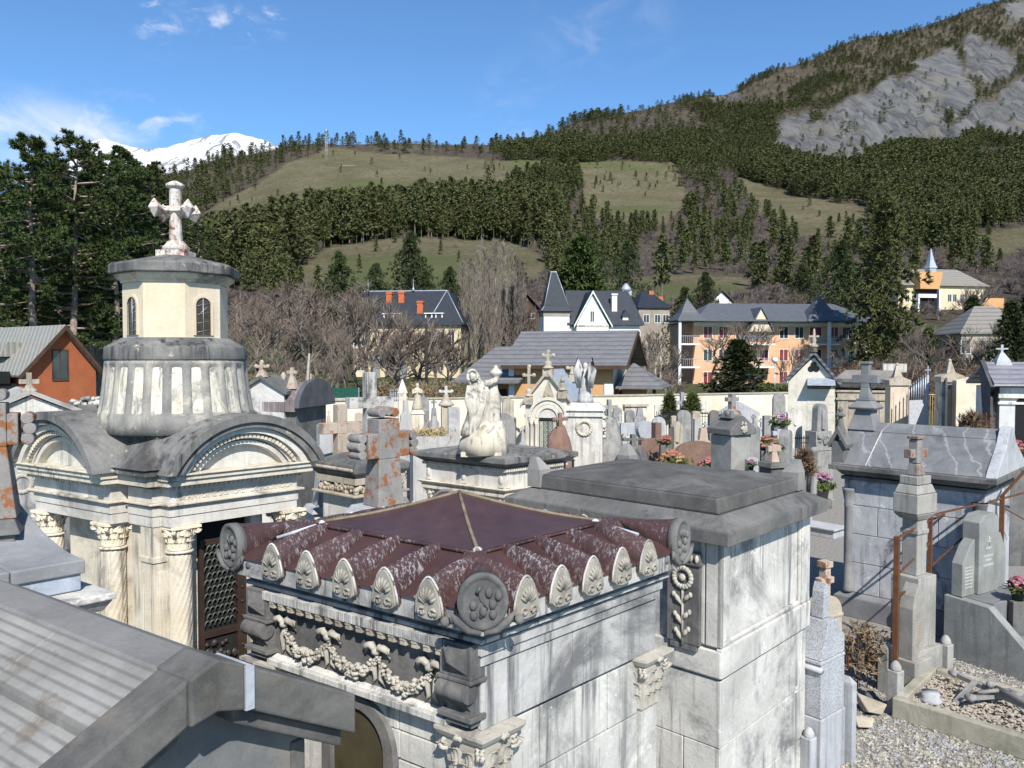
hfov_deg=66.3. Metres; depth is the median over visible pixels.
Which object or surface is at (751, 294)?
leafless tree
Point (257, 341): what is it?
bare tree
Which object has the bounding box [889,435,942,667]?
pillar cross
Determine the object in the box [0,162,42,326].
pine tree
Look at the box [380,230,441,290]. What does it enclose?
spruce tree
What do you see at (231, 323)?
bare tree
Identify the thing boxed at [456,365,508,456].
mourning statue
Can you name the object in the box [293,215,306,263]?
hill conifer
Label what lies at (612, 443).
rocky cross
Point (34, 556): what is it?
curved roof tomb
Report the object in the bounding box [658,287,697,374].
spruce tree
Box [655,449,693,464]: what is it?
grave flowers
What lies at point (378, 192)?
hill conifer
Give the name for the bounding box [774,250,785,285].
hill conifer
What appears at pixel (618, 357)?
orange house
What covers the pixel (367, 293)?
bare tree
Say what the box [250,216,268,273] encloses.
hill conifer
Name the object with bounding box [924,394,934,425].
park railing
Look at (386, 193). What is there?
hill conifer
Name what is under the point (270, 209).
hill conifer
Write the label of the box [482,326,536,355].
bare tree
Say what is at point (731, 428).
gabled pillar
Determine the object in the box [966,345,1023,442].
slate chapel tomb
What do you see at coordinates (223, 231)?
hill conifer
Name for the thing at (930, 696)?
stone vase foot
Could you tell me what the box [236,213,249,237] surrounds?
hill conifer
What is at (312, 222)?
hill conifer
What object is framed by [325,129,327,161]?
lattice mast
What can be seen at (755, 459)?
headstone
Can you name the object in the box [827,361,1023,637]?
slate slab tomb
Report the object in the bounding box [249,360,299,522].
cross gable tomb
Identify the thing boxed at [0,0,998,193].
sky
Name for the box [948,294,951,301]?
window
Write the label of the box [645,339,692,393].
bare tree
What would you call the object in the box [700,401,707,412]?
wall plaque
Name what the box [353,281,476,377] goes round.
yellow mansion
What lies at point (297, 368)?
bare tree
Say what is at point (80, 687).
slab roofed tomb
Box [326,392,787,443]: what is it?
cemetery wall
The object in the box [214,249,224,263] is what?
hill conifer
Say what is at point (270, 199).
hill conifer
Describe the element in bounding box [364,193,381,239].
hill conifer
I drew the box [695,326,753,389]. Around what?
bare tree
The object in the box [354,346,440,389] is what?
bare tree
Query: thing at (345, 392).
green fence
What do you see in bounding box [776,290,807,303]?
bare tree
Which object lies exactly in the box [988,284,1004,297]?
leafless tree
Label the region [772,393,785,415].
headstone
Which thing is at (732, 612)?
grey flat tomb
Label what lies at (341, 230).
hill conifer
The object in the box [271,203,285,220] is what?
hill conifer
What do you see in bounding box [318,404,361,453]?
beige stone cross
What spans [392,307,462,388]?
pollard tree
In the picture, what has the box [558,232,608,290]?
thuja tree
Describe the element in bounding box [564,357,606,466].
angel statue
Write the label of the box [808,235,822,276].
hill conifer
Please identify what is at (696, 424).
headstone
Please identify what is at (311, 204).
hill conifer
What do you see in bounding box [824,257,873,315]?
spruce tree
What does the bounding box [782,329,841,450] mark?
gothic chapel
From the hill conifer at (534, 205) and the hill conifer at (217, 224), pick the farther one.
the hill conifer at (534, 205)
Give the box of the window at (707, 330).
[703,326,712,338]
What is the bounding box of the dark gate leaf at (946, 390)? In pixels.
[945,378,947,425]
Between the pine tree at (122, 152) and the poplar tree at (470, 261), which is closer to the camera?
the pine tree at (122, 152)
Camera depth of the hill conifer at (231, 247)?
318.23 m
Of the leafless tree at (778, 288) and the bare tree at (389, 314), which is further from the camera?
the leafless tree at (778, 288)
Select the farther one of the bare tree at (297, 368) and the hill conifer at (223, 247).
the hill conifer at (223, 247)
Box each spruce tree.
[278,250,362,364]
[336,262,392,361]
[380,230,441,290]
[412,269,439,289]
[437,265,483,361]
[592,244,618,290]
[607,239,658,299]
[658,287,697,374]
[670,271,719,350]
[781,262,826,303]
[808,238,909,360]
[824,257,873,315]
[834,245,907,367]
[836,190,939,368]
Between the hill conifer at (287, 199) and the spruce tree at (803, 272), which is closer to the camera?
the spruce tree at (803, 272)
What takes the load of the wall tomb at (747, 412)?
on the terrain
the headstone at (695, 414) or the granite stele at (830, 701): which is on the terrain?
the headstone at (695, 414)
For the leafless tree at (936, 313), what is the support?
on the terrain
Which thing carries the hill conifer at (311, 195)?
on the terrain
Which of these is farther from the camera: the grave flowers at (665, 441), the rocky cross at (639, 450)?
the grave flowers at (665, 441)
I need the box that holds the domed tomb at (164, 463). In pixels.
[10,181,325,659]
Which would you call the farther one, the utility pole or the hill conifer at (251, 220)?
the hill conifer at (251, 220)
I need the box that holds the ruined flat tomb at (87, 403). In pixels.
[67,396,99,409]
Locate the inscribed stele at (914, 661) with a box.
[898,581,931,686]
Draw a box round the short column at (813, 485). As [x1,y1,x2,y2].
[810,447,818,494]
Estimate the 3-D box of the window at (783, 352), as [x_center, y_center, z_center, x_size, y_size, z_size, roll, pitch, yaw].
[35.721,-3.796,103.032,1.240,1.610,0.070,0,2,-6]
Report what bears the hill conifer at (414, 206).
on the terrain
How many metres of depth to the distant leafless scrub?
502.77 m
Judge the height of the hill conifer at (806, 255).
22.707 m
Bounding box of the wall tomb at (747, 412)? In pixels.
[718,402,759,424]
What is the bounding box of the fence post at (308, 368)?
[306,353,309,380]
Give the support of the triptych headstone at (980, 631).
on the terrain
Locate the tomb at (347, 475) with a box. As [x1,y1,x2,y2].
[312,452,408,516]
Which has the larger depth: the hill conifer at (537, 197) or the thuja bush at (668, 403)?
the hill conifer at (537, 197)
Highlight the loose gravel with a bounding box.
[837,649,1023,767]
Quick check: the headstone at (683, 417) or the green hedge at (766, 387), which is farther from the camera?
the green hedge at (766, 387)
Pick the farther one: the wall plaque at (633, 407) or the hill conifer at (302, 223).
the hill conifer at (302, 223)
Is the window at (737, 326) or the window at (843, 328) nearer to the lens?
the window at (737, 326)
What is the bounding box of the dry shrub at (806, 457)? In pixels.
[790,443,821,490]
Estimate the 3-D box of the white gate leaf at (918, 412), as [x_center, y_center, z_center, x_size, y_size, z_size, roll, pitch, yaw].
[14.718,1.467,28.334,1.202,4.216,0.100,-1,2,-28]
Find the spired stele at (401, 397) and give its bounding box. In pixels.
[398,393,405,421]
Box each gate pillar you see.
[883,363,910,423]
[933,359,965,425]
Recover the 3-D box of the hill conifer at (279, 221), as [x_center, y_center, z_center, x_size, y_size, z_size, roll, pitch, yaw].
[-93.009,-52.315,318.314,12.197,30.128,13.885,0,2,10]
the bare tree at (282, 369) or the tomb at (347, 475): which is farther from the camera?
the bare tree at (282, 369)
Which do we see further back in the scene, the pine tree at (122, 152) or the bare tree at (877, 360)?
the pine tree at (122, 152)
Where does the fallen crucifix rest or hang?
on the grave kerb
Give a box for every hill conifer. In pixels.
[204,219,213,223]
[204,225,235,287]
[209,220,222,235]
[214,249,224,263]
[218,227,227,243]
[219,243,227,263]
[221,211,235,229]
[222,224,248,289]
[223,232,238,288]
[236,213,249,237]
[237,224,250,267]
[237,239,255,284]
[239,248,256,291]
[240,202,252,210]
[244,206,252,213]
[245,218,254,224]
[248,207,258,215]
[248,216,266,270]
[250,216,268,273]
[251,223,269,277]
[253,203,264,208]
[253,210,264,216]
[258,208,268,216]
[259,223,276,263]
[263,228,279,269]
[264,195,275,207]
[264,211,293,261]
[264,223,281,264]
[265,203,275,216]
[265,206,274,218]
[266,219,295,269]
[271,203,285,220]
[274,208,303,258]
[276,200,285,205]
[276,228,296,270]
[280,257,298,293]
[282,196,293,206]
[282,205,300,249]
[284,202,295,210]
[288,191,298,204]
[292,218,309,266]
[292,219,309,266]
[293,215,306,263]
[294,203,317,254]
[298,207,313,257]
[298,214,308,263]
[299,197,316,255]
[302,189,312,198]
[306,192,315,204]
[307,198,317,247]
[307,206,318,240]
[313,188,334,228]
[313,191,323,208]
[314,198,328,242]
[325,191,333,239]
[330,193,355,244]
[334,206,353,240]
[335,188,355,227]
[337,189,345,195]
[343,191,357,243]
[353,187,376,241]
[355,189,373,242]
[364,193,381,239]
[367,192,386,239]
[374,187,383,201]
[378,190,396,237]
[385,185,395,191]
[398,186,408,232]
[404,186,414,206]
[405,186,421,234]
[405,188,422,231]
[422,187,436,235]
[422,190,442,236]
[428,184,439,201]
[447,186,456,234]
[449,189,464,236]
[465,188,475,236]
[469,184,479,196]
[472,191,494,239]
[474,191,490,240]
[484,185,495,198]
[493,185,501,196]
[510,196,524,240]
[513,197,533,245]
[514,188,523,197]
[517,195,535,240]
[521,186,528,194]
[528,196,543,239]
[529,190,538,237]
[530,189,541,238]
[537,196,553,244]
[548,247,563,275]
[549,242,563,269]
[646,232,675,296]
[749,240,776,290]
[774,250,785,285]
[778,244,797,300]
[794,244,822,287]
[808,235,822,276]
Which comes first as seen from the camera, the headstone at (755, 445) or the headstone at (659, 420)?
the headstone at (755, 445)
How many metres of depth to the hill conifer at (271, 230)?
313.69 m
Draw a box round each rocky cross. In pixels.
[547,413,571,468]
[603,399,622,461]
[615,434,647,460]
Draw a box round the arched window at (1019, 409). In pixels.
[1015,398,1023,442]
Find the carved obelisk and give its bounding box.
[805,403,832,503]
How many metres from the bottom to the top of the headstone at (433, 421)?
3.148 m
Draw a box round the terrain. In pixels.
[77,0,1023,767]
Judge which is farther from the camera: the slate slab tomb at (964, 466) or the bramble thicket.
the bramble thicket
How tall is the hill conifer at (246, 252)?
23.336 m
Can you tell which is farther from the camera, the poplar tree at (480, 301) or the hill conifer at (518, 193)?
the hill conifer at (518, 193)
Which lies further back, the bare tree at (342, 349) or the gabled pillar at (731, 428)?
the bare tree at (342, 349)
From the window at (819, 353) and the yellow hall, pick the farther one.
the yellow hall
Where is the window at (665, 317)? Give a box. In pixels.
[663,314,668,322]
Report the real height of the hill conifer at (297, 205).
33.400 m
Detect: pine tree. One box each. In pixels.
[0,131,80,325]
[0,157,49,327]
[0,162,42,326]
[0,167,51,326]
[1,192,42,325]
[7,126,138,344]
[19,155,87,325]
[21,172,79,325]
[21,175,51,322]
[50,163,136,396]
[57,152,139,395]
[58,158,166,348]
[78,209,143,337]
[84,144,168,299]
[114,168,191,254]
[128,160,206,258]
[151,205,202,252]
[184,221,223,261]
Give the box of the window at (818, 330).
[809,327,821,338]
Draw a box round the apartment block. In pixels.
[667,294,870,384]
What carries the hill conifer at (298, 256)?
on the terrain
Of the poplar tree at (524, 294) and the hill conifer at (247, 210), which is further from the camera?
the hill conifer at (247, 210)
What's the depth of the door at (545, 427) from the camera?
36.11 m
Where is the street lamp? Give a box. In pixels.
[772,358,777,384]
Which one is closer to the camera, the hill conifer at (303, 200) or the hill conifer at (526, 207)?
the hill conifer at (303, 200)
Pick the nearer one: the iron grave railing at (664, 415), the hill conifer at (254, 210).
the iron grave railing at (664, 415)
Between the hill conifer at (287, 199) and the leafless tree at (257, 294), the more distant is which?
the hill conifer at (287, 199)
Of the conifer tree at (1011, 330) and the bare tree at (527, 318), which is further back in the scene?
the bare tree at (527, 318)
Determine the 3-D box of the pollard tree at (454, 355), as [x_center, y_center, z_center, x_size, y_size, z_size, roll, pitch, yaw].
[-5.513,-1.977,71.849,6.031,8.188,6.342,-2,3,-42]
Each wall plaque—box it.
[623,404,648,422]
[654,404,662,415]
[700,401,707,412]
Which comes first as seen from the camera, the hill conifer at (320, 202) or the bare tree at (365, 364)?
the bare tree at (365, 364)
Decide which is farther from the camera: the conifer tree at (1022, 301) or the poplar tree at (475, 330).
the poplar tree at (475, 330)
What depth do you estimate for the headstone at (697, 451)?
19.54 m
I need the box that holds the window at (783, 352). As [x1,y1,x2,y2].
[779,349,787,360]
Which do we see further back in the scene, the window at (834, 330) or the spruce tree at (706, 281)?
the spruce tree at (706, 281)
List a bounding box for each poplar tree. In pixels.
[458,260,470,346]
[466,238,488,358]
[466,253,474,364]
[467,260,482,362]
[477,242,491,354]
[482,254,497,352]
[485,238,505,347]
[497,238,510,345]
[502,242,521,344]
[509,256,526,342]
[519,261,529,330]
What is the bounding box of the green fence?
[332,388,358,397]
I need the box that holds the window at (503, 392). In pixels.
[498,389,506,395]
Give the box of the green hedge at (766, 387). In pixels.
[759,383,787,391]
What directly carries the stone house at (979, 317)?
on the terrain
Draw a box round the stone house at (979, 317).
[933,306,1022,370]
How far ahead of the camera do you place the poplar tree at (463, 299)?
117.49 m
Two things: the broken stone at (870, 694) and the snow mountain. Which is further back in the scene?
the snow mountain
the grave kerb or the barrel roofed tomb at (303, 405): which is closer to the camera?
the grave kerb
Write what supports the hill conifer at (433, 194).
on the terrain
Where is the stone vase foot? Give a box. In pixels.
[918,688,942,705]
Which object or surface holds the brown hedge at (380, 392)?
on the terrain
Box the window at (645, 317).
[643,314,648,322]
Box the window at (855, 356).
[848,349,856,359]
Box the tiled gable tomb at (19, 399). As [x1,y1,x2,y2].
[0,373,81,414]
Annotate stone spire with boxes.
[398,379,407,397]
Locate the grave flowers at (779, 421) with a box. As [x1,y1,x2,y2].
[768,413,796,437]
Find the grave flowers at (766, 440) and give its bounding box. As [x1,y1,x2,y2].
[760,435,784,460]
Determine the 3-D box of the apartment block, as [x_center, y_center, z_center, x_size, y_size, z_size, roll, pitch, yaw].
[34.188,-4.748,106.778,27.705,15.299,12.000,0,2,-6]
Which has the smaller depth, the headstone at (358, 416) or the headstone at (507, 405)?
the headstone at (507, 405)
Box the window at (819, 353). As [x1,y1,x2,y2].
[809,349,821,359]
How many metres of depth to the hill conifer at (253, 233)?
321.83 m
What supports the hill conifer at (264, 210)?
on the terrain
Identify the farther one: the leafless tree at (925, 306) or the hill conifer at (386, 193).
the hill conifer at (386, 193)
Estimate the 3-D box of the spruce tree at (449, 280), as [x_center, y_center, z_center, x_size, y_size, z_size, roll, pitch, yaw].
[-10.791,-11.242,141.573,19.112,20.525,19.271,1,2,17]
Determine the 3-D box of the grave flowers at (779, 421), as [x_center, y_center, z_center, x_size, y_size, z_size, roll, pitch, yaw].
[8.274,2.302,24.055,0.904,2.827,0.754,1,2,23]
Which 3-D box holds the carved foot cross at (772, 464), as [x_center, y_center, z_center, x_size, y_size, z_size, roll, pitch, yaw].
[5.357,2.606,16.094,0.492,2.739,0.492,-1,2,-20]
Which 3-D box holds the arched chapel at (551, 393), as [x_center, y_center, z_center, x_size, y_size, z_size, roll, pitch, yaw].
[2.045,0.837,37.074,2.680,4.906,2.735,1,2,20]
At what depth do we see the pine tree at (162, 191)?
78.83 m
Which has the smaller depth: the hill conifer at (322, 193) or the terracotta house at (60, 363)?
the terracotta house at (60, 363)
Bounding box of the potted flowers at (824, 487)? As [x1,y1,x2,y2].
[809,472,837,508]
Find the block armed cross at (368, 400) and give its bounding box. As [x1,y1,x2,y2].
[345,372,393,432]
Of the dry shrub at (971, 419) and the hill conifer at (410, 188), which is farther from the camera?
the hill conifer at (410, 188)
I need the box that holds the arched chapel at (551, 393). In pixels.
[520,350,578,447]
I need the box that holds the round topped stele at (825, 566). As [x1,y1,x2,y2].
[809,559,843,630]
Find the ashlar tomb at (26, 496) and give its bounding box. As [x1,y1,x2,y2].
[14,467,70,552]
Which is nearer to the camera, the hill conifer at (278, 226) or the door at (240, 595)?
the door at (240, 595)
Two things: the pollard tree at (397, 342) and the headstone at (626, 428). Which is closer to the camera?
the headstone at (626, 428)
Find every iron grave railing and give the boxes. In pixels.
[389,389,397,417]
[656,411,678,435]
[794,435,808,491]
[958,412,995,428]
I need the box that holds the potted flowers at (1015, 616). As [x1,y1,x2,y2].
[1001,575,1023,635]
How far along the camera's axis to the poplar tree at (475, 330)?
105.57 m
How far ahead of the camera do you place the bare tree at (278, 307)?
83.58 m
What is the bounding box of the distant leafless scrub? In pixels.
[159,4,1023,328]
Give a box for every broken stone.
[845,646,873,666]
[856,716,873,727]
[857,693,886,714]
[864,690,879,699]
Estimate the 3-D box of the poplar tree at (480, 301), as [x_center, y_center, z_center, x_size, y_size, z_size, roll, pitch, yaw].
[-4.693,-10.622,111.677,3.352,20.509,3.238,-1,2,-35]
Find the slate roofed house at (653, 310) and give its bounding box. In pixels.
[633,291,670,364]
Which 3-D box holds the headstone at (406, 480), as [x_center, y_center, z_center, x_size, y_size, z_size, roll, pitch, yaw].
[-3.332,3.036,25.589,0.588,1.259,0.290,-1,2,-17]
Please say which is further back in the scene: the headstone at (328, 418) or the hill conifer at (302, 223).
the hill conifer at (302, 223)
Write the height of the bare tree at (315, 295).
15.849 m
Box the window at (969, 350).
[961,340,970,353]
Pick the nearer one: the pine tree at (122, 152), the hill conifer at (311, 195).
the pine tree at (122, 152)
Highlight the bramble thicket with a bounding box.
[831,359,1020,408]
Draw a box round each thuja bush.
[657,391,678,435]
[682,390,703,415]
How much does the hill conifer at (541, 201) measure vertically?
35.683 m
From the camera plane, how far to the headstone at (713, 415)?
28.03 m
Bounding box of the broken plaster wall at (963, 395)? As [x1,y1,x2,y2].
[952,375,980,426]
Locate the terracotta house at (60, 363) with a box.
[0,325,102,402]
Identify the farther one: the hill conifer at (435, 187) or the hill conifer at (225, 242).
the hill conifer at (435, 187)
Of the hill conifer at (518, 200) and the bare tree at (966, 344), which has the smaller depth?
the bare tree at (966, 344)
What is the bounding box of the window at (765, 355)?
[760,349,768,360]
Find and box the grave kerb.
[892,665,1023,759]
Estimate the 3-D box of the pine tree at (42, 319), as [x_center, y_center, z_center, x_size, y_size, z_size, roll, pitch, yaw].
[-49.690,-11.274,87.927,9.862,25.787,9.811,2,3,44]
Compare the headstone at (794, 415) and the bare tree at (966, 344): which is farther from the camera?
the bare tree at (966, 344)
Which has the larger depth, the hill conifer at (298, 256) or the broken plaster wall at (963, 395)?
the hill conifer at (298, 256)
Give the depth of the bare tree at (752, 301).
112.36 m
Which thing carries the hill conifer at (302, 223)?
on the terrain
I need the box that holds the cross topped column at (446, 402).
[438,386,453,433]
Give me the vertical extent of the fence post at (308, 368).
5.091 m
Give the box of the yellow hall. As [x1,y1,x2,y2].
[890,249,1003,310]
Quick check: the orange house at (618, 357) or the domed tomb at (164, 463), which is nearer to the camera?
the domed tomb at (164, 463)
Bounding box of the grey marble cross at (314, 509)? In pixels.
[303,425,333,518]
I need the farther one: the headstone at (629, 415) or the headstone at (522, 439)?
the headstone at (629, 415)
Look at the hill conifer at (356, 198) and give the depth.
414.63 m
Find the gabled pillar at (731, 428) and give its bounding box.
[707,394,756,470]
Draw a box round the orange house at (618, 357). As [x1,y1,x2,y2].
[451,330,670,395]
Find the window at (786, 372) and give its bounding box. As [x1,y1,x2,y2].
[779,371,787,382]
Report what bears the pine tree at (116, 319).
on the terrain
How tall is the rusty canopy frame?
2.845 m
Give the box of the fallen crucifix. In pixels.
[948,669,1023,708]
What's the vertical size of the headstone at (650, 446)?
2.494 m
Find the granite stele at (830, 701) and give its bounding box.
[804,581,856,767]
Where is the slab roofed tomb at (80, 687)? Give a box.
[0,580,354,767]
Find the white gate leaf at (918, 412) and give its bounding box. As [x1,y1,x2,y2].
[908,366,930,424]
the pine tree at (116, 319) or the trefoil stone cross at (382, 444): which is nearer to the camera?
the trefoil stone cross at (382, 444)
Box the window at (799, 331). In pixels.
[795,327,803,338]
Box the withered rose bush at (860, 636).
[842,618,891,687]
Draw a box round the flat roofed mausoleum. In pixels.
[834,364,906,439]
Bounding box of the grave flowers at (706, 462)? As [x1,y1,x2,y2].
[695,456,710,466]
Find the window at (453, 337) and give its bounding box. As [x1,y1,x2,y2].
[448,332,454,343]
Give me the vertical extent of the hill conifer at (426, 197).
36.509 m
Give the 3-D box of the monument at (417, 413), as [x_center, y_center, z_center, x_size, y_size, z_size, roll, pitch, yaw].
[-3.387,1.773,28.073,0.498,3.622,0.498,0,2,-10]
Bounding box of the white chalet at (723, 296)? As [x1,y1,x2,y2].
[696,290,735,306]
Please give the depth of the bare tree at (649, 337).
77.17 m
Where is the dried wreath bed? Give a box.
[410,425,456,501]
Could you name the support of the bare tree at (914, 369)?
on the terrain
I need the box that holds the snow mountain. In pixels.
[68,133,278,176]
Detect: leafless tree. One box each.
[232,290,244,301]
[237,285,250,297]
[243,289,261,300]
[302,280,312,287]
[525,290,541,299]
[529,284,543,295]
[726,291,739,299]
[734,290,748,302]
[743,288,768,300]
[761,285,776,299]
[769,284,784,293]
[772,296,780,303]
[907,298,930,317]
[926,301,957,320]
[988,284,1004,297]
[1000,278,1019,292]
[1006,294,1022,304]
[1011,266,1023,277]
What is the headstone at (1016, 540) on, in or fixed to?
on the terrain
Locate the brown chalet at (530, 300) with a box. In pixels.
[508,294,539,345]
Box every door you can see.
[198,537,246,659]
[334,708,382,767]
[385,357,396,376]
[539,421,556,447]
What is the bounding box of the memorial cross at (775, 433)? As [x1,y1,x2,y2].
[771,429,780,440]
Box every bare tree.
[227,288,311,370]
[228,289,272,334]
[228,290,269,375]
[228,304,294,370]
[228,307,312,372]
[228,312,237,338]
[247,282,329,371]
[247,337,309,375]
[253,275,371,377]
[256,281,337,376]
[268,353,321,381]
[279,282,332,374]
[281,305,336,377]
[311,351,350,387]
[314,288,379,387]
[322,328,359,387]
[328,278,382,341]
[328,302,392,387]
[331,293,422,371]
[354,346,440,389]
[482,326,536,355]
[507,302,539,330]
[636,325,670,373]
[640,355,664,393]
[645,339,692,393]
[657,367,688,393]
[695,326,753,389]
[699,319,786,391]
[725,299,782,303]
[771,343,810,385]
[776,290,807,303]
[824,351,847,374]
[852,356,910,373]
[888,336,968,393]
[891,357,940,388]
[894,327,961,392]
[912,325,943,353]
[915,366,940,397]
[943,325,984,374]
[950,336,1015,372]
[951,278,1001,313]
[970,334,1002,358]
[988,317,1009,342]
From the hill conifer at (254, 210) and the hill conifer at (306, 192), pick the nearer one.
the hill conifer at (254, 210)
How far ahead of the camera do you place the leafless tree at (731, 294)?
230.57 m
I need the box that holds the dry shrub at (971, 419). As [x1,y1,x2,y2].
[955,407,995,428]
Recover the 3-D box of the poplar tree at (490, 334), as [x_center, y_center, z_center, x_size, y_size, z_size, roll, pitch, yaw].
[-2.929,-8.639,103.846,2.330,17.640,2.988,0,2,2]
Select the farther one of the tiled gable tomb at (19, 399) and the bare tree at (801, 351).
the bare tree at (801, 351)
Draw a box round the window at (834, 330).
[831,327,838,338]
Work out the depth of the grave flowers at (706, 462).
17.98 m
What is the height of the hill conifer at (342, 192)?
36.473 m
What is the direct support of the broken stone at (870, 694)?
on the loose gravel
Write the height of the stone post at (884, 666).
0.714 m
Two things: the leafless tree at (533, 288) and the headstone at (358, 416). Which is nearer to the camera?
the headstone at (358, 416)
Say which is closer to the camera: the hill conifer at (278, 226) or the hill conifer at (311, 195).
the hill conifer at (278, 226)
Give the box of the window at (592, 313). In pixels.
[590,311,594,321]
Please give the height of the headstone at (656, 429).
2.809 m
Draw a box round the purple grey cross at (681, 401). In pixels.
[675,392,684,412]
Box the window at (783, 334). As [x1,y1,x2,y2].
[779,327,788,338]
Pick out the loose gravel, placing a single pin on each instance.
(881, 758)
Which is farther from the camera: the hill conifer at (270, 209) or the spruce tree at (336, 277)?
the hill conifer at (270, 209)
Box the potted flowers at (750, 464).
[745,459,758,471]
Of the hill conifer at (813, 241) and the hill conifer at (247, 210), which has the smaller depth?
the hill conifer at (813, 241)
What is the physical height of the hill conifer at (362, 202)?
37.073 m
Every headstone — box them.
[327,411,332,443]
[355,412,361,433]
[399,400,412,459]
[402,458,409,496]
[421,391,428,428]
[427,400,438,431]
[448,407,459,445]
[500,395,514,443]
[502,398,514,419]
[519,426,526,444]
[612,407,621,421]
[617,413,622,424]
[619,422,634,443]
[625,409,634,422]
[633,408,645,444]
[635,421,651,437]
[638,438,661,460]
[651,422,661,437]
[652,417,665,435]
[670,416,675,425]
[670,421,682,448]
[675,441,710,465]
[676,410,690,442]
[691,411,699,440]
[693,418,700,440]
[696,428,710,442]
[708,410,719,441]
[745,457,757,471]
[750,415,759,471]
[758,418,761,436]
[762,415,770,437]
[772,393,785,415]
[779,430,792,463]
[785,408,802,449]
[792,448,798,459]
[944,510,1023,680]
[1009,439,1023,565]
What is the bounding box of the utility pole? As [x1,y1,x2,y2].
[425,324,427,393]
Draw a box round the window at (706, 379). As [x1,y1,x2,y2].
[703,372,711,383]
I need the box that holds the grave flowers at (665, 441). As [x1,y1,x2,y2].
[655,434,678,455]
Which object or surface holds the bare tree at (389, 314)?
on the terrain
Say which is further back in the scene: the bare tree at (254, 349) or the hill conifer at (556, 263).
the hill conifer at (556, 263)
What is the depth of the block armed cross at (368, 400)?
14.43 m
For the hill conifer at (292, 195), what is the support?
on the terrain
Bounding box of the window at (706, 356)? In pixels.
[703,349,711,360]
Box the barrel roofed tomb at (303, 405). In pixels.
[262,368,334,519]
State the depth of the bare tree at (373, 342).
80.59 m
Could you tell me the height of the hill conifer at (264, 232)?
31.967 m
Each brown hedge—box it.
[248,370,329,381]
[377,377,465,397]
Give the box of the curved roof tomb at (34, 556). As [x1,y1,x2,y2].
[0,504,115,611]
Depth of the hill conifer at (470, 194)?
453.63 m
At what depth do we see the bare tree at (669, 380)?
60.15 m
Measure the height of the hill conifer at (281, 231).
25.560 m
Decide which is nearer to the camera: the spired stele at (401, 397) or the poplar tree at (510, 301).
the spired stele at (401, 397)
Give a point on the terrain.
(359, 168)
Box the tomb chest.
[810,521,843,538]
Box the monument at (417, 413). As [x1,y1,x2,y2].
[410,383,424,433]
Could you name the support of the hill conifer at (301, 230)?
on the terrain
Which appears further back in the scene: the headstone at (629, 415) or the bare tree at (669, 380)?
the bare tree at (669, 380)
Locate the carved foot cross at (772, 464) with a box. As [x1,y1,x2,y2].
[758,444,787,473]
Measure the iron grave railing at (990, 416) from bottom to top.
3.152 m
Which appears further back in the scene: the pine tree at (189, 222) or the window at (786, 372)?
the window at (786, 372)
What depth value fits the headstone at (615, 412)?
35.06 m
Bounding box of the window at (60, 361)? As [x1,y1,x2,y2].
[51,349,68,380]
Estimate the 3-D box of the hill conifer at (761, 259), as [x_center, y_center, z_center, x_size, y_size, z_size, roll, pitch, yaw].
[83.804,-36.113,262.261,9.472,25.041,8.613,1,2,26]
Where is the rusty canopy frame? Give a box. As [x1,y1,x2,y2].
[892,470,1023,661]
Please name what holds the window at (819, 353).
in the apartment block
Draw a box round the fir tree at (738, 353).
[696,337,776,392]
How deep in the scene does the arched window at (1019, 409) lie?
21.89 m
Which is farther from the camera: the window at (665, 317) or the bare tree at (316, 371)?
the window at (665, 317)
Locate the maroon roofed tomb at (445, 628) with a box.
[216,489,693,767]
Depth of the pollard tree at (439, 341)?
83.33 m
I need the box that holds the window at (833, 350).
[831,349,837,360]
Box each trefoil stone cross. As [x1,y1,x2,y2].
[0,388,38,541]
[345,406,417,512]
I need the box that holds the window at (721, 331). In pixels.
[719,326,727,338]
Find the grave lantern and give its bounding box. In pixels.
[563,456,574,468]
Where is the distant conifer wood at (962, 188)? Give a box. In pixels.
[0,0,1023,301]
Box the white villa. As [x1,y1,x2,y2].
[536,271,662,378]
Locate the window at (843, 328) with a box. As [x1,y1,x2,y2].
[842,327,850,338]
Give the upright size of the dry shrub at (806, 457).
2.675 m
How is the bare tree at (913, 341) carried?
on the terrain
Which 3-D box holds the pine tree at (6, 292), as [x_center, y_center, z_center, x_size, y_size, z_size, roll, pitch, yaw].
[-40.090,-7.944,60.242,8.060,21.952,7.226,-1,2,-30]
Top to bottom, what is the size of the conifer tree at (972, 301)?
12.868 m
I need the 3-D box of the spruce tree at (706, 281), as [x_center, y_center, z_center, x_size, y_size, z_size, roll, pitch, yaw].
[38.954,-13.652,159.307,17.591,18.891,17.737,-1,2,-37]
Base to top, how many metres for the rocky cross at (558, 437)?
3.343 m
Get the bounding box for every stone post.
[800,727,816,767]
[877,639,891,693]
[887,660,903,712]
[939,635,953,668]
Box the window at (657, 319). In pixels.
[654,314,660,322]
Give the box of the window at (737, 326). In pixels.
[735,326,746,338]
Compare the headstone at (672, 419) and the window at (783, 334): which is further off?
the window at (783, 334)
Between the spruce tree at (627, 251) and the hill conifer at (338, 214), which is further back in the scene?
the hill conifer at (338, 214)
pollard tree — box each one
[358,311,435,388]
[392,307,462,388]
[413,318,461,393]
[431,320,478,388]
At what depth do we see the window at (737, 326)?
102.32 m
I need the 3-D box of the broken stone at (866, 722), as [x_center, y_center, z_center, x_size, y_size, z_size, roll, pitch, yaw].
[4.283,4.110,9.486,0.222,0.128,0.180,0,2,0]
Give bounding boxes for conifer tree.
[912,327,939,382]
[929,335,965,389]
[963,295,981,312]
[974,300,1023,369]
[1012,294,1023,361]
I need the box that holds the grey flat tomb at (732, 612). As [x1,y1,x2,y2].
[505,444,827,767]
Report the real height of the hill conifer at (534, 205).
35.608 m
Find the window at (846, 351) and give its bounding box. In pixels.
[842,349,850,360]

